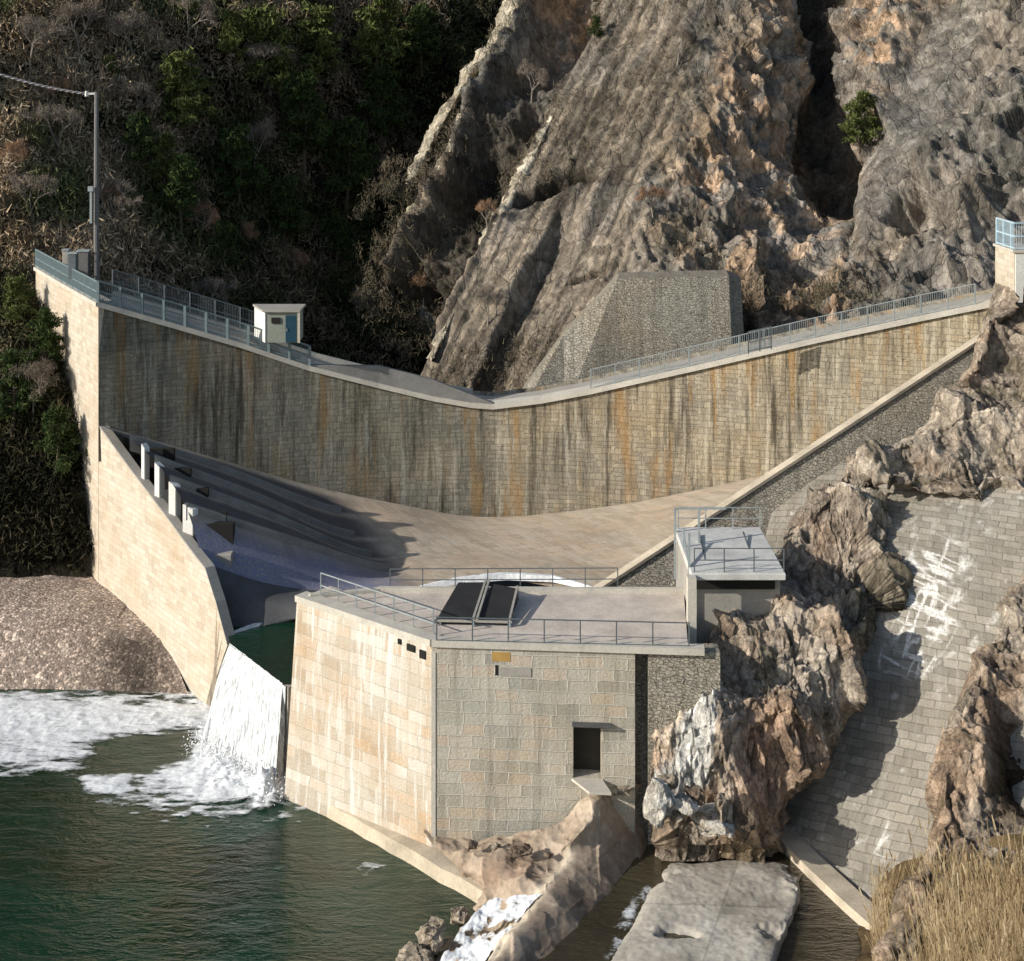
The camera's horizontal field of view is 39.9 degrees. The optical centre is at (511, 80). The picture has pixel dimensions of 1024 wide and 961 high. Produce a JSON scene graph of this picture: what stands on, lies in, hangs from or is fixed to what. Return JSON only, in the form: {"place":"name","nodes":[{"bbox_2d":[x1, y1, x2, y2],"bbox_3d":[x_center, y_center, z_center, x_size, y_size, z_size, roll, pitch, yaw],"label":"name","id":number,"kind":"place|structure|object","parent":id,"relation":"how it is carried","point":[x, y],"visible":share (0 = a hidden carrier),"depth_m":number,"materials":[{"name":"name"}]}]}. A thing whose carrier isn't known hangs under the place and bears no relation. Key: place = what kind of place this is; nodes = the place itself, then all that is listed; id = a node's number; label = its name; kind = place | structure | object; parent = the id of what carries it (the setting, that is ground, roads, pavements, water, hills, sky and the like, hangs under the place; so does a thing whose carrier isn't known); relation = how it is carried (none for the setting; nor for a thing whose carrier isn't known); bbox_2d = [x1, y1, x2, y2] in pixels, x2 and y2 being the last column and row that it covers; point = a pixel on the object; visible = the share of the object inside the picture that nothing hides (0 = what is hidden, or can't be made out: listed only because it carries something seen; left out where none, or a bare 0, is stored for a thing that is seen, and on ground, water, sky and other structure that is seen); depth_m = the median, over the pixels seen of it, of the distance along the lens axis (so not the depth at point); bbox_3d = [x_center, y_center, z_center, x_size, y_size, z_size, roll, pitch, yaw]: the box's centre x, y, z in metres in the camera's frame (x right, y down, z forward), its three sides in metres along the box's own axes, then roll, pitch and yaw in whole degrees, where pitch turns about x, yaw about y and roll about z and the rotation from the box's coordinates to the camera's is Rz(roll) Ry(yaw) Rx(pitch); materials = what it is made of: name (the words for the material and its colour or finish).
{"place":"outdoors","nodes":[
{"label":"outdoors","id":0,"kind":"place"},
{"bbox_2d":[0,286,85,577],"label":"bank slope","id":1,"kind":"structure","parent":0,"point":[12,569],"depth_m":80.82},
{"bbox_2d":[0,273,38,322],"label":"pine tree","id":2,"kind":"object","parent":1,"relation":"on","point":[14,287],"visible":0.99,"depth_m":89.60,"materials":[{"name":"green plant"}]},
{"bbox_2d":[0,347,44,443],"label":"pine tree","id":3,"kind":"object","parent":1,"relation":"on","point":[9,357],"visible":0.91,"depth_m":83.90,"materials":[{"name":"green plant"}]},
{"bbox_2d":[2,351,59,421],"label":"bare tree","id":4,"kind":"object","parent":1,"relation":"on","point":[44,369],"visible":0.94,"depth_m":83.61,"materials":[{"name":"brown plant"}]},
{"bbox_2d":[18,306,65,375],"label":"pine tree","id":5,"kind":"object","parent":1,"relation":"on","point":[45,336],"visible":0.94,"depth_m":85.39,"materials":[{"name":"green plant"}]},
{"bbox_2d":[0,258,93,576],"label":"bank scrub","id":6,"kind":"object","parent":1,"relation":"on","point":[65,537],"visible":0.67,"depth_m":82.14,"materials":[{"name":"green plant"}]},
{"bbox_2d":[30,404,87,487],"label":"pine tree","id":7,"kind":"object","parent":1,"relation":"on","point":[57,418],"visible":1,"depth_m":81.55,"materials":[{"name":"green plant"}]},
{"bbox_2d":[0,572,188,693],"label":"gravel bank","id":8,"kind":"structure","parent":0,"point":[89,632],"depth_m":73.02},
{"bbox_2d":[0,689,476,960],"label":"river water","id":9,"kind":"structure","parent":0,"point":[85,875],"depth_m":53.94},
{"bbox_2d":[33,267,234,706],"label":"training wall","id":10,"kind":"structure","parent":9,"relation":"in","point":[151,565],"depth_m":75.81,"materials":[{"name":"concrete"}]},
{"bbox_2d":[35,249,98,302],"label":"wall railing","id":11,"kind":"object","parent":10,"relation":"on","point":[79,281],"depth_m":85.74,"materials":[{"name":"metal"}]},
{"bbox_2d":[76,249,91,275],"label":"control cabinet","id":12,"kind":"object","parent":10,"relation":"on","point":[84,261],"visible":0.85,"depth_m":85.70,"materials":[{"name":"metal"}]},
{"bbox_2d":[85,91,99,280],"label":"utility pole","id":13,"kind":"object","parent":10,"relation":"on","point":[95,188],"visible":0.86,"depth_m":85.87,"materials":[{"name":"metal"}]},
{"bbox_2d":[0,689,383,867],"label":"pool foam","id":14,"kind":"object","parent":9,"relation":"on","point":[48,726],"visible":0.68,"depth_m":64.96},
{"bbox_2d":[182,722,284,805],"bbox_3d":[-12.221,29.840,62.370,3.143,1.191,8.580,0,0,-37],"label":"spray","id":15,"kind":"object","parent":14,"relation":"on","point":[223,755],"visible":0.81,"depth_m":62.29,"materials":[{"name":"water"},{"name":"foam"}]},
{"bbox_2d":[231,658,291,776],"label":"weir wall","id":16,"kind":"structure","parent":9,"relation":"in","point":[287,700],"depth_m":61.64,"materials":[{"name":"grey concrete"}]},
{"bbox_2d":[276,684,285,777],"bbox_3d":[-10.128,28.500,61.543,0.362,4.000,0.758,0,0,19],"label":"water trickle","id":17,"kind":"object","parent":9,"relation":"on","point":[280,756],"visible":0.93,"depth_m":61.54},
{"bbox_2d":[424,784,647,960],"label":"rock shelf","id":18,"kind":"object","parent":9,"relation":"in","point":[595,845],"visible":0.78,"depth_m":52.02,"materials":[{"name":"stone"}]},
{"bbox_2d":[395,941,433,960],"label":"boulder","id":19,"kind":"object","parent":18,"relation":"on","point":[411,951],"visible":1,"depth_m":48.47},
{"bbox_2d":[415,916,445,954],"bbox_3d":[-2.750,29.972,49.398,1.094,0.901,1.297,0,0,-34],"label":"boulder","id":20,"kind":"object","parent":18,"relation":"on","point":[429,934],"visible":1,"depth_m":49.16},
{"bbox_2d":[450,906,469,926],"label":"boulder","id":21,"kind":"object","parent":18,"relation":"on","point":[460,917],"visible":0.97,"depth_m":50.32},
{"bbox_2d":[440,894,540,960],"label":"cascade","id":22,"kind":"object","parent":18,"relation":"on","point":[478,948],"visible":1,"depth_m":49.34,"materials":[{"name":"liquid"}]},
{"bbox_2d":[284,586,719,846],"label":"intake block","id":23,"kind":"structure","parent":18,"relation":"on","point":[401,724],"depth_m":55.11,"materials":[{"name":"stone masonry"},{"name":"concrete"}]},
{"bbox_2d":[320,572,433,633],"bbox_3d":[-5.602,21.390,57.621,6.591,1.120,0.070,0,0,40],"label":"roof railing","id":24,"kind":"object","parent":23,"relation":"attached to","point":[375,603],"visible":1,"depth_m":57.60,"materials":[{"name":"metal"}]},
{"bbox_2d":[327,805,482,903],"bbox_3d":[-5.137,30.520,56.451,11.977,1.260,0.936,0,0,44],"label":"concrete ledge","id":25,"kind":"object","parent":23,"relation":"attached to","point":[436,864],"visible":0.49,"depth_m":54.95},
{"bbox_2d":[434,579,518,627],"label":"solar panels","id":26,"kind":"object","parent":23,"relation":"on","point":[466,599],"visible":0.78,"depth_m":58.05,"materials":[{"name":"black glass"}]},
{"bbox_2d":[390,567,617,586],"bbox_3d":[-0.344,21.441,60.529,9.824,1.018,0.046,0,0,-1],"label":"roof railing","id":27,"kind":"object","parent":23,"relation":"attached to","point":[520,579],"visible":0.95,"depth_m":60.51,"materials":[{"name":"metal"}]},
{"bbox_2d":[436,617,689,645],"bbox_3d":[1.949,21.390,54.608,9.836,1.020,0.053,0,0,3],"label":"roof railing","id":28,"kind":"object","parent":23,"relation":"attached to","point":[508,619],"visible":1,"depth_m":54.59,"materials":[{"name":"metal"}]},
{"bbox_2d":[573,727,599,769],"bbox_3d":[2.914,25.943,55.271,1.197,2.097,0.100,0,0,5],"label":"door","id":29,"kind":"structure","parent":23,"relation":"in","point":[586,741],"depth_m":55.23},
{"bbox_2d":[201,644,281,792],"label":"waterfall","id":30,"kind":"structure","parent":0,"point":[251,681],"depth_m":63.20,"materials":[{"name":"liquid"}]},
{"bbox_2d":[0,0,502,486],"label":"hillside","id":31,"kind":"structure","parent":0,"point":[319,180],"depth_m":125.23,"materials":[{"name":"foliage"},{"name":"plant"},{"name":"soil"}]},
{"bbox_2d":[0,138,29,169],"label":"dry shrub","id":32,"kind":"object","parent":31,"relation":"on","point":[23,154],"visible":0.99,"depth_m":104.65,"materials":[{"name":"brown plant"}]},
{"bbox_2d":[5,171,58,228],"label":"bare tree","id":33,"kind":"object","parent":31,"relation":"on","point":[30,181],"visible":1,"depth_m":102.33,"materials":[{"name":"brown plant"}]},
{"bbox_2d":[15,13,69,78],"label":"bare tree","id":34,"kind":"object","parent":31,"relation":"on","point":[40,25],"visible":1,"depth_m":111.54,"materials":[{"name":"brown plant"}]},
{"bbox_2d":[15,102,86,161],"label":"bare tree","id":35,"kind":"object","parent":31,"relation":"on","point":[40,112],"visible":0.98,"depth_m":108.36,"materials":[{"name":"brown plant"}]},
{"bbox_2d":[33,77,76,111],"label":"dry shrub","id":36,"kind":"object","parent":31,"relation":"on","point":[66,83],"visible":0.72,"depth_m":112.50,"materials":[{"name":"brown plant"}]},
{"bbox_2d":[48,0,106,60],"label":"bare tree","id":37,"kind":"object","parent":31,"relation":"on","point":[70,9],"visible":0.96,"depth_m":116.80,"materials":[{"name":"brown plant"}]},
{"bbox_2d":[79,172,142,215],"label":"bare tree","id":38,"kind":"object","parent":31,"relation":"on","point":[119,199],"visible":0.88,"depth_m":107.53,"materials":[{"name":"brown plant"}]},
{"bbox_2d":[105,9,149,79],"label":"bare tree","id":39,"kind":"object","parent":31,"relation":"on","point":[122,22],"visible":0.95,"depth_m":119.29,"materials":[{"name":"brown plant"}]},
{"bbox_2d":[101,75,163,132],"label":"bare tree","id":40,"kind":"object","parent":31,"relation":"on","point":[146,89],"visible":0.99,"depth_m":116.36,"materials":[{"name":"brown plant"}]},
{"bbox_2d":[120,110,161,177],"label":"pine tree","id":41,"kind":"object","parent":31,"relation":"on","point":[141,124],"visible":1,"depth_m":112.52,"materials":[{"name":"green plant"}]},
{"bbox_2d":[145,131,179,194],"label":"pine tree","id":42,"kind":"object","parent":31,"relation":"on","point":[167,141],"visible":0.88,"depth_m":113.36,"materials":[{"name":"green plant"}]},
{"bbox_2d":[145,153,212,235],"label":"pine tree","id":43,"kind":"object","parent":31,"relation":"on","point":[184,167],"visible":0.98,"depth_m":110.73,"materials":[{"name":"green plant"}]},
{"bbox_2d":[150,46,222,153],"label":"pine tree","id":44,"kind":"object","parent":31,"relation":"on","point":[178,69],"visible":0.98,"depth_m":118.24,"materials":[{"name":"green plant"}]},
{"bbox_2d":[166,0,218,44],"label":"bare tree","id":45,"kind":"object","parent":31,"relation":"on","point":[204,6],"visible":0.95,"depth_m":124.30,"materials":[{"name":"brown plant"}]},
{"bbox_2d":[182,201,220,243],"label":"dry shrub","id":46,"kind":"object","parent":31,"relation":"on","point":[213,215],"visible":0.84,"depth_m":112.19,"materials":[{"name":"brown plant"}]},
{"bbox_2d":[189,277,241,310],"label":"bare tree","id":47,"kind":"object","parent":31,"relation":"on","point":[217,284],"visible":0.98,"depth_m":107.16,"materials":[{"name":"brown plant"}]},
{"bbox_2d":[205,218,243,274],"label":"pine tree","id":48,"kind":"object","parent":31,"relation":"on","point":[226,233],"visible":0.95,"depth_m":111.05,"materials":[{"name":"green plant"}]},
{"bbox_2d":[210,8,255,71],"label":"pine tree","id":49,"kind":"object","parent":31,"relation":"on","point":[232,23],"visible":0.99,"depth_m":125.50,"materials":[{"name":"green plant"}]},
{"bbox_2d":[206,123,271,218],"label":"pine tree","id":50,"kind":"object","parent":31,"relation":"on","point":[234,145],"visible":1,"depth_m":118.25,"materials":[{"name":"green plant"}]},
{"bbox_2d":[220,117,277,178],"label":"bare tree","id":51,"kind":"object","parent":31,"relation":"on","point":[264,134],"visible":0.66,"depth_m":122.20,"materials":[{"name":"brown plant"}]},
{"bbox_2d":[0,0,503,374],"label":"hillside scrub","id":52,"kind":"object","parent":31,"relation":"on","point":[73,239],"visible":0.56,"depth_m":116.83,"materials":[{"name":"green plant"}]},
{"bbox_2d":[242,40,298,95],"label":"bare tree","id":53,"kind":"object","parent":31,"relation":"on","point":[252,53],"visible":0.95,"depth_m":126.90,"materials":[{"name":"brown plant"}]},
{"bbox_2d":[239,2,319,120],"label":"pine tree","id":54,"kind":"object","parent":31,"relation":"on","point":[263,21],"visible":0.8,"depth_m":127.63,"materials":[{"name":"green plant"}]},
{"bbox_2d":[272,71,335,177],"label":"pine tree","id":55,"kind":"object","parent":31,"relation":"on","point":[298,90],"visible":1,"depth_m":126.34,"materials":[{"name":"green plant"}]},
{"bbox_2d":[287,0,348,102],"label":"pine tree","id":56,"kind":"object","parent":31,"relation":"on","point":[320,19],"visible":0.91,"depth_m":132.63,"materials":[{"name":"green plant"}]},
{"bbox_2d":[346,0,410,90],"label":"pine tree","id":57,"kind":"object","parent":31,"relation":"on","point":[370,31],"visible":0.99,"depth_m":137.41,"materials":[{"name":"green plant"}]},
{"bbox_2d":[396,0,443,85],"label":"pine tree","id":58,"kind":"object","parent":31,"relation":"on","point":[422,21],"visible":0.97,"depth_m":141.20,"materials":[{"name":"green plant"}]},
{"bbox_2d":[229,618,295,683],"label":"channel water","id":59,"kind":"structure","parent":0,"point":[269,648],"depth_m":66.00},
{"bbox_2d":[165,305,549,586],"bbox_3d":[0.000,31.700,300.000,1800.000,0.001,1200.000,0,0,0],"label":"ground","id":60,"kind":"structure","parent":0,"point":[512,583],"depth_m":89.21,"materials":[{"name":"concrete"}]},
{"bbox_2d":[101,425,762,626],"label":"spillway apron","id":61,"kind":"object","parent":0,"point":[292,539],"visible":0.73,"depth_m":76.64,"materials":[{"name":"concrete"}]},
{"bbox_2d":[141,443,174,479],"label":"spillway pier","id":62,"kind":"structure","parent":61,"relation":"on","point":[147,461],"depth_m":75.54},
{"bbox_2d":[155,461,191,499],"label":"spillway pier","id":63,"kind":"structure","parent":61,"relation":"on","point":[162,480],"depth_m":74.01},
{"bbox_2d":[169,481,208,520],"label":"spillway pier","id":64,"kind":"structure","parent":61,"relation":"on","point":[176,502],"depth_m":72.67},
{"bbox_2d":[183,504,227,543],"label":"spillway pier","id":65,"kind":"structure","parent":61,"relation":"on","point":[188,526],"depth_m":71.34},
{"bbox_2d":[206,521,234,566],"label":"outlet gate","id":66,"kind":"structure","parent":61,"relation":"on","point":[225,530],"depth_m":71.35,"materials":[{"name":"grey concrete"}]},
{"bbox_2d":[421,572,592,586],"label":"weir foam","id":67,"kind":"object","parent":61,"relation":"on","point":[512,575],"visible":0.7,"depth_m":70.85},
{"bbox_2d":[97,289,992,516],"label":"dam","id":68,"kind":"structure","parent":0,"point":[383,433],"depth_m":82.67,"materials":[{"name":"concrete"}]},
{"bbox_2d":[112,269,253,331],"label":"crest railing","id":69,"kind":"object","parent":68,"relation":"on","point":[190,303],"visible":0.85,"depth_m":84.12,"materials":[{"name":"metal"}]},
{"bbox_2d":[96,280,310,365],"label":"crest railing","id":70,"kind":"object","parent":68,"relation":"on","point":[184,315],"visible":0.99,"depth_m":81.56,"materials":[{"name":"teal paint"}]},
{"bbox_2d":[253,304,305,342],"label":"valve hut","id":71,"kind":"object","parent":68,"relation":"on","point":[279,323],"visible":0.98,"depth_m":82.20,"materials":[{"name":"grey concrete"}]},
{"bbox_2d":[748,326,771,353],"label":"crest gate","id":72,"kind":"structure","parent":68,"relation":"on","point":[765,338],"depth_m":79.69,"materials":[{"name":"metal"}]},
{"bbox_2d":[590,283,975,388],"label":"crest railing","id":73,"kind":"object","parent":68,"relation":"on","point":[739,343],"visible":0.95,"depth_m":81.72,"materials":[{"name":"metal"}]},
{"bbox_2d":[993,243,1023,302],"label":"abutment","id":74,"kind":"object","parent":68,"relation":"on","point":[1009,267],"visible":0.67,"depth_m":76.97,"materials":[{"name":"concrete"}]},
{"bbox_2d":[996,217,1023,248],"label":"abutment railing","id":75,"kind":"object","parent":74,"relation":"on","point":[1011,234],"visible":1,"depth_m":77.24,"materials":[{"name":"metal"}]},
{"bbox_2d":[537,844,861,960],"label":"stream water","id":76,"kind":"structure","parent":0,"point":[823,926],"depth_m":49.26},
{"bbox_2d":[611,860,802,960],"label":"concrete slab","id":77,"kind":"structure","parent":76,"relation":"in","point":[732,910],"depth_m":49.51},
{"bbox_2d":[732,799,754,844],"bbox_3d":[8.385,27.012,51.328,0.991,1.589,0.643,0,0,34],"label":"boulder","id":78,"kind":"object","parent":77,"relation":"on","point":[743,819],"visible":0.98,"depth_m":51.17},
{"bbox_2d":[380,0,1023,391],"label":"cliff face","id":79,"kind":"object","parent":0,"point":[924,192],"visible":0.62,"depth_m":109.93},
{"bbox_2d":[405,47,487,184],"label":"rock ledge","id":80,"kind":"object","parent":79,"relation":"attached to","point":[441,117],"visible":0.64,"depth_m":125.05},
{"bbox_2d":[387,0,518,252],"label":"rock ledge","id":81,"kind":"object","parent":79,"relation":"attached to","point":[500,19],"visible":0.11,"depth_m":128.55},
{"bbox_2d":[466,283,500,325],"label":"bare tree","id":82,"kind":"object","parent":79,"relation":"on","point":[483,291],"visible":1,"depth_m":102.11,"materials":[{"name":"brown plant"}]},
{"bbox_2d":[427,115,552,360],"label":"rock ledge","id":83,"kind":"object","parent":79,"relation":"attached to","point":[506,204],"visible":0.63,"depth_m":111.09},
{"bbox_2d":[516,58,550,102],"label":"bare tree","id":84,"kind":"object","parent":79,"relation":"on","point":[541,72],"visible":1,"depth_m":122.98,"materials":[{"name":"brown plant"}]},
{"bbox_2d":[522,270,743,388],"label":"gabion wall","id":85,"kind":"structure","parent":79,"relation":"on","point":[623,316],"depth_m":92.19,"materials":[{"name":"stone"}]},
{"bbox_2d":[634,185,670,219],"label":"dry shrub","id":86,"kind":"object","parent":79,"relation":"on","point":[649,194],"visible":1,"depth_m":103.69,"materials":[{"name":"brown plant"}]},
{"bbox_2d":[668,24,694,64],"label":"bare tree","id":87,"kind":"object","parent":79,"relation":"on","point":[682,33],"visible":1,"depth_m":114.55,"materials":[{"name":"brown plant"}]},
{"bbox_2d":[348,0,1023,391],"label":"cliff scrub","id":88,"kind":"object","parent":79,"relation":"on","point":[826,288],"visible":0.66,"depth_m":112.46,"materials":[{"name":"brown plant"}]},
{"bbox_2d":[838,90,882,158],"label":"pine tree","id":89,"kind":"object","parent":79,"relation":"on","point":[861,102],"visible":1,"depth_m":111.31,"materials":[{"name":"green plant"}]},
{"bbox_2d":[651,455,913,862],"bbox_3d":[13.190,24.502,60.133,7.600,13.502,21.336,0,0,40],"label":"rock outcrop","id":90,"kind":"object","parent":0,"point":[758,734],"visible":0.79,"depth_m":55.62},
{"bbox_2d":[643,777,674,828],"bbox_3d":[5.340,26.154,50.955,1.227,1.721,1.011,0,0,-20],"label":"boulder","id":91,"kind":"object","parent":90,"relation":"on","point":[658,803],"visible":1,"depth_m":50.66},
{"bbox_2d":[669,810,685,828],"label":"boulder","id":92,"kind":"object","parent":90,"relation":"on","point":[677,817],"visible":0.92,"depth_m":50.83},
{"bbox_2d":[673,792,698,815],"bbox_3d":[6.241,26.215,51.106,1.124,0.625,1.025,0,0,31],"label":"boulder","id":93,"kind":"object","parent":92,"relation":"on","point":[685,804],"visible":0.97,"depth_m":50.79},
{"bbox_2d":[684,782,705,805],"bbox_3d":[6.684,26.011,51.312,0.629,0.736,0.684,0,0,-34],"label":"boulder","id":94,"kind":"object","parent":93,"relation":"on","point":[694,791],"visible":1,"depth_m":51.16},
{"bbox_2d":[690,802,735,837],"bbox_3d":[7.329,27.063,51.475,1.610,0.777,2.164,0,0,3],"label":"boulder","id":95,"kind":"object","parent":90,"relation":"on","point":[715,825],"visible":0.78,"depth_m":50.82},
{"bbox_2d":[714,792,732,823],"bbox_3d":[7.711,26.531,51.242,0.671,1.183,0.979,0,0,-12],"label":"boulder","id":96,"kind":"object","parent":95,"relation":"on","point":[723,807],"visible":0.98,"depth_m":51.01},
{"bbox_2d":[674,508,785,642],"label":"gate house","id":97,"kind":"structure","parent":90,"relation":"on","point":[710,586],"depth_m":58.20,"materials":[{"name":"grey concrete"}]},
{"bbox_2d":[694,548,784,571],"bbox_3d":[9.255,19.541,57.400,3.689,1.018,0.045,0,0,0],"label":"platform railing","id":98,"kind":"object","parent":97,"relation":"attached to","point":[753,560],"visible":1,"depth_m":57.38,"materials":[{"name":"metal"}]},
{"bbox_2d":[593,335,977,586],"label":"side wall","id":99,"kind":"structure","parent":0,"point":[899,413],"depth_m":68.07,"materials":[{"name":"concrete"}]},
{"bbox_2d":[765,460,1023,935],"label":"pitched slope","id":100,"kind":"structure","parent":0,"point":[963,557],"depth_m":56.68,"materials":[{"name":"stone"}]},
{"bbox_2d":[853,283,1023,500],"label":"rock outcrop","id":101,"kind":"object","parent":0,"point":[967,439],"visible":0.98,"depth_m":64.23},
{"bbox_2d":[857,834,1023,960],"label":"bank","id":102,"kind":"structure","parent":0,"point":[866,954],"depth_m":48.19,"materials":[{"name":"dry grass"},{"name":"rock"}]},
{"bbox_2d":[858,811,1023,960],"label":"dry reeds","id":103,"kind":"object","parent":102,"relation":"on","point":[987,930],"visible":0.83,"depth_m":45.01,"materials":[{"name":"beige plant"}]},
{"bbox_2d":[871,573,1023,960],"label":"rock outcrop","id":104,"kind":"object","parent":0,"point":[975,773],"visible":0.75,"depth_m":50.36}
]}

